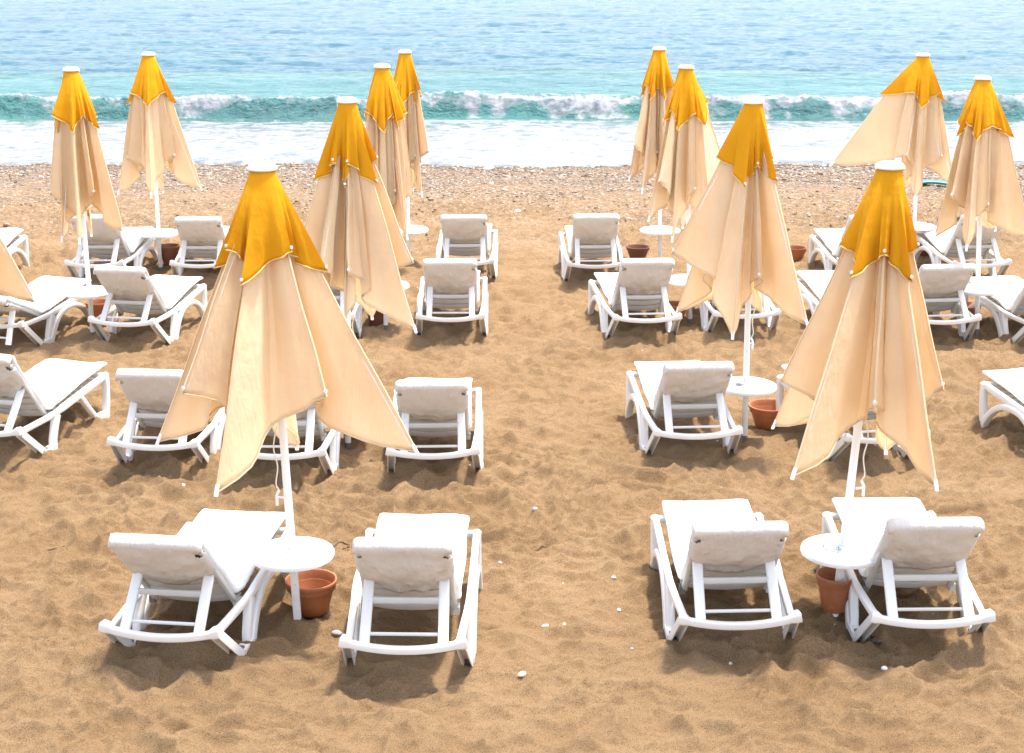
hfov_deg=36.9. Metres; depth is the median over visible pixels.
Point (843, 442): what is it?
sun lounger
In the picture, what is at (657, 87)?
closed parasol
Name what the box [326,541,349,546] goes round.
twig
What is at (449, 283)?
sun lounger
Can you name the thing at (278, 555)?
round table
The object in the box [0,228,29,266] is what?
sun lounger
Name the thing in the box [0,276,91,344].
sun lounger
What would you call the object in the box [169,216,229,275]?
sun lounger
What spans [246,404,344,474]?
sun lounger
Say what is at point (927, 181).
float board
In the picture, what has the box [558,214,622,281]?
sun lounger
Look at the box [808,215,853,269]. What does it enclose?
sun lounger
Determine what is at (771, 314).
sun lounger
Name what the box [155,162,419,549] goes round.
closed parasol
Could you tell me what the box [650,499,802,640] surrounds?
sun lounger
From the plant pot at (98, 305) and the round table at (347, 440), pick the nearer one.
the round table at (347, 440)
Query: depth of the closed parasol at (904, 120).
17.69 m
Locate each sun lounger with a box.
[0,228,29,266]
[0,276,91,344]
[0,354,109,453]
[64,214,157,277]
[88,266,206,343]
[98,509,289,655]
[106,368,225,463]
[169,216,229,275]
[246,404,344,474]
[330,286,364,337]
[338,513,482,666]
[385,378,482,472]
[415,258,488,336]
[435,214,498,277]
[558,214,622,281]
[588,258,682,338]
[625,360,742,454]
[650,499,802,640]
[692,293,781,331]
[776,364,930,460]
[796,270,833,314]
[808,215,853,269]
[820,497,995,642]
[914,215,1011,275]
[918,263,981,340]
[964,276,1023,342]
[979,367,1023,427]
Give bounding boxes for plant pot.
[85,299,106,320]
[161,243,179,263]
[284,569,337,617]
[366,310,383,325]
[626,244,649,257]
[669,301,686,323]
[748,399,778,430]
[790,245,806,261]
[815,566,856,613]
[917,241,933,256]
[965,302,980,323]
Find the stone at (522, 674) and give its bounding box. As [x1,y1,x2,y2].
[518,671,525,676]
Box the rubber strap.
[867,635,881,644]
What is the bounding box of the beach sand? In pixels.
[0,163,1023,752]
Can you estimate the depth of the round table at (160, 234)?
17.72 m
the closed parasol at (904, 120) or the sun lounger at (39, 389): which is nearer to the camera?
the sun lounger at (39, 389)
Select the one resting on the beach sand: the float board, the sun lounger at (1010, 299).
the sun lounger at (1010, 299)
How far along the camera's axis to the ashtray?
8.64 m
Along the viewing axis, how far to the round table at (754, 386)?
11.78 m
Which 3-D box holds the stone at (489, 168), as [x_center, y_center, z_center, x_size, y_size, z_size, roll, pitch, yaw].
[-0.421,-3.777,28.068,0.154,0.148,0.328,13,21,38]
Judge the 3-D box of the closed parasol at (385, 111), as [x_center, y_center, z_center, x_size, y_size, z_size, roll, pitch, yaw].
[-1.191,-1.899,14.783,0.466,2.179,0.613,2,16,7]
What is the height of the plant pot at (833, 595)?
0.220 m
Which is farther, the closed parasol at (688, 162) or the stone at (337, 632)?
the closed parasol at (688, 162)
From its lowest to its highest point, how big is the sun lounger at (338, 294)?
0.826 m
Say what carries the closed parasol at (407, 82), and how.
on the round table at (414, 229)
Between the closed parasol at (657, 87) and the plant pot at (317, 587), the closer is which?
the plant pot at (317, 587)
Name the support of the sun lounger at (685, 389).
on the beach sand
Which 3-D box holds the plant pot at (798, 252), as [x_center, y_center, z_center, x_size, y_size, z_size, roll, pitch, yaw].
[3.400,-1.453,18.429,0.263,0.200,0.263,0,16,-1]
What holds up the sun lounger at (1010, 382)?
on the beach sand
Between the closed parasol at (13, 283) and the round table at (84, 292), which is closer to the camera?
the closed parasol at (13, 283)
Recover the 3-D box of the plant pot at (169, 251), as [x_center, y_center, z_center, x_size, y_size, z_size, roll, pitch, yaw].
[-4.000,-1.430,17.936,0.252,0.210,0.252,-4,17,-15]
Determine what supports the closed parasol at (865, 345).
on the round table at (856, 552)
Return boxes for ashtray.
[823,543,838,552]
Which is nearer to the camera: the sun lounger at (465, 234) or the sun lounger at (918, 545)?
the sun lounger at (918, 545)
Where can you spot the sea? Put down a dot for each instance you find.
(532, 83)
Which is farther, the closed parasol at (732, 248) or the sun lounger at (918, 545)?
the closed parasol at (732, 248)
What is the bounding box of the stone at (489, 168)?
[482,165,495,170]
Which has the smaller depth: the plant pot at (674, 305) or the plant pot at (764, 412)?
the plant pot at (764, 412)
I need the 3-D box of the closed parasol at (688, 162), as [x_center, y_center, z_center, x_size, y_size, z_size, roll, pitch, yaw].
[1.787,-1.962,15.052,1.066,2.151,0.581,-8,18,-26]
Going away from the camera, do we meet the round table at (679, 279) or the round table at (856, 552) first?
the round table at (856, 552)
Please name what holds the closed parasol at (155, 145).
on the round table at (160, 234)
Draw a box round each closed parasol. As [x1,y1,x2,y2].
[0,236,37,304]
[49,67,124,288]
[117,52,201,230]
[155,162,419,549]
[304,97,417,332]
[364,63,413,239]
[394,49,428,226]
[628,46,673,227]
[647,64,719,276]
[671,98,807,382]
[771,160,944,546]
[830,53,950,223]
[933,75,1023,285]
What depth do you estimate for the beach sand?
9.96 m
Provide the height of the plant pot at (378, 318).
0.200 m
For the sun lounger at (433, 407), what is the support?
on the beach sand
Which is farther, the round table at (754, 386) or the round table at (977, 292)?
the round table at (977, 292)
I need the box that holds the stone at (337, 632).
[331,630,341,635]
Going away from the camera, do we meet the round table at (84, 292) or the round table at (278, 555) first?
the round table at (278, 555)
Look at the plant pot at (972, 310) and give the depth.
15.31 m
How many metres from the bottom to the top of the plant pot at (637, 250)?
0.160 m
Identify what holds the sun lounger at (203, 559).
on the beach sand
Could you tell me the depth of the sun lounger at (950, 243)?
17.33 m
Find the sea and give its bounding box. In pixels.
[0,0,1023,167]
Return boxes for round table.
[64,286,106,335]
[138,228,177,271]
[250,536,334,619]
[345,435,350,449]
[383,281,408,330]
[400,225,427,254]
[640,226,679,257]
[669,274,691,322]
[725,376,776,441]
[800,533,877,618]
[913,222,934,232]
[964,283,1002,336]
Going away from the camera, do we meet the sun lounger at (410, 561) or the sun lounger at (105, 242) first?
the sun lounger at (410, 561)
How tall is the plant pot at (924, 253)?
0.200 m
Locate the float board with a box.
[923,179,946,184]
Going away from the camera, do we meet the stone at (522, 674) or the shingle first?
the stone at (522, 674)
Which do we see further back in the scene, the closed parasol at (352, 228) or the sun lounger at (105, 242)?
the sun lounger at (105, 242)
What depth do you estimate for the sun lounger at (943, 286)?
14.59 m
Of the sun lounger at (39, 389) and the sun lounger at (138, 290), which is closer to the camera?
the sun lounger at (39, 389)
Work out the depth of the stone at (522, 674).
8.11 m
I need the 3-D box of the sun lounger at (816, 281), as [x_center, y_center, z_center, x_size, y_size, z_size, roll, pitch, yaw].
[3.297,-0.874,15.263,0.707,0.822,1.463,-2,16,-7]
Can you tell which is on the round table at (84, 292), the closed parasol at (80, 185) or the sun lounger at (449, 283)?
the closed parasol at (80, 185)
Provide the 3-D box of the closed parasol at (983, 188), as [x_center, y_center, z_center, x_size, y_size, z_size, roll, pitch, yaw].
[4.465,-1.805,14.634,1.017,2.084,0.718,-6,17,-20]
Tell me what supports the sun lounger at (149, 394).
on the beach sand
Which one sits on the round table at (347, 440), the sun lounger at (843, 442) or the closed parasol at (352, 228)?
the closed parasol at (352, 228)
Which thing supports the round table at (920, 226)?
on the beach sand
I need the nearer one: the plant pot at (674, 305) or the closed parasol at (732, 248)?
the closed parasol at (732, 248)
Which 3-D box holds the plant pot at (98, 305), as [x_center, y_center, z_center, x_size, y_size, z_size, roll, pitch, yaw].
[-4.140,-0.654,15.381,0.252,0.200,0.252,-1,16,-3]
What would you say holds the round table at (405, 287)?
on the beach sand
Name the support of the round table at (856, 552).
on the beach sand
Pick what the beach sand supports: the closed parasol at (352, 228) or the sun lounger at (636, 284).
the sun lounger at (636, 284)
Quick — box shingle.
[0,162,1023,249]
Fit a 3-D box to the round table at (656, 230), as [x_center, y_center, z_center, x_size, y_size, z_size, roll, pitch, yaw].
[1.726,-1.478,17.979,0.474,0.542,0.474,0,16,0]
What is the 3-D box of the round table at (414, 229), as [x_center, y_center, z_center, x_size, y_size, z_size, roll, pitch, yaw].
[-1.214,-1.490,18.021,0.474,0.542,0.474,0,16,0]
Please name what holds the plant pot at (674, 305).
on the beach sand

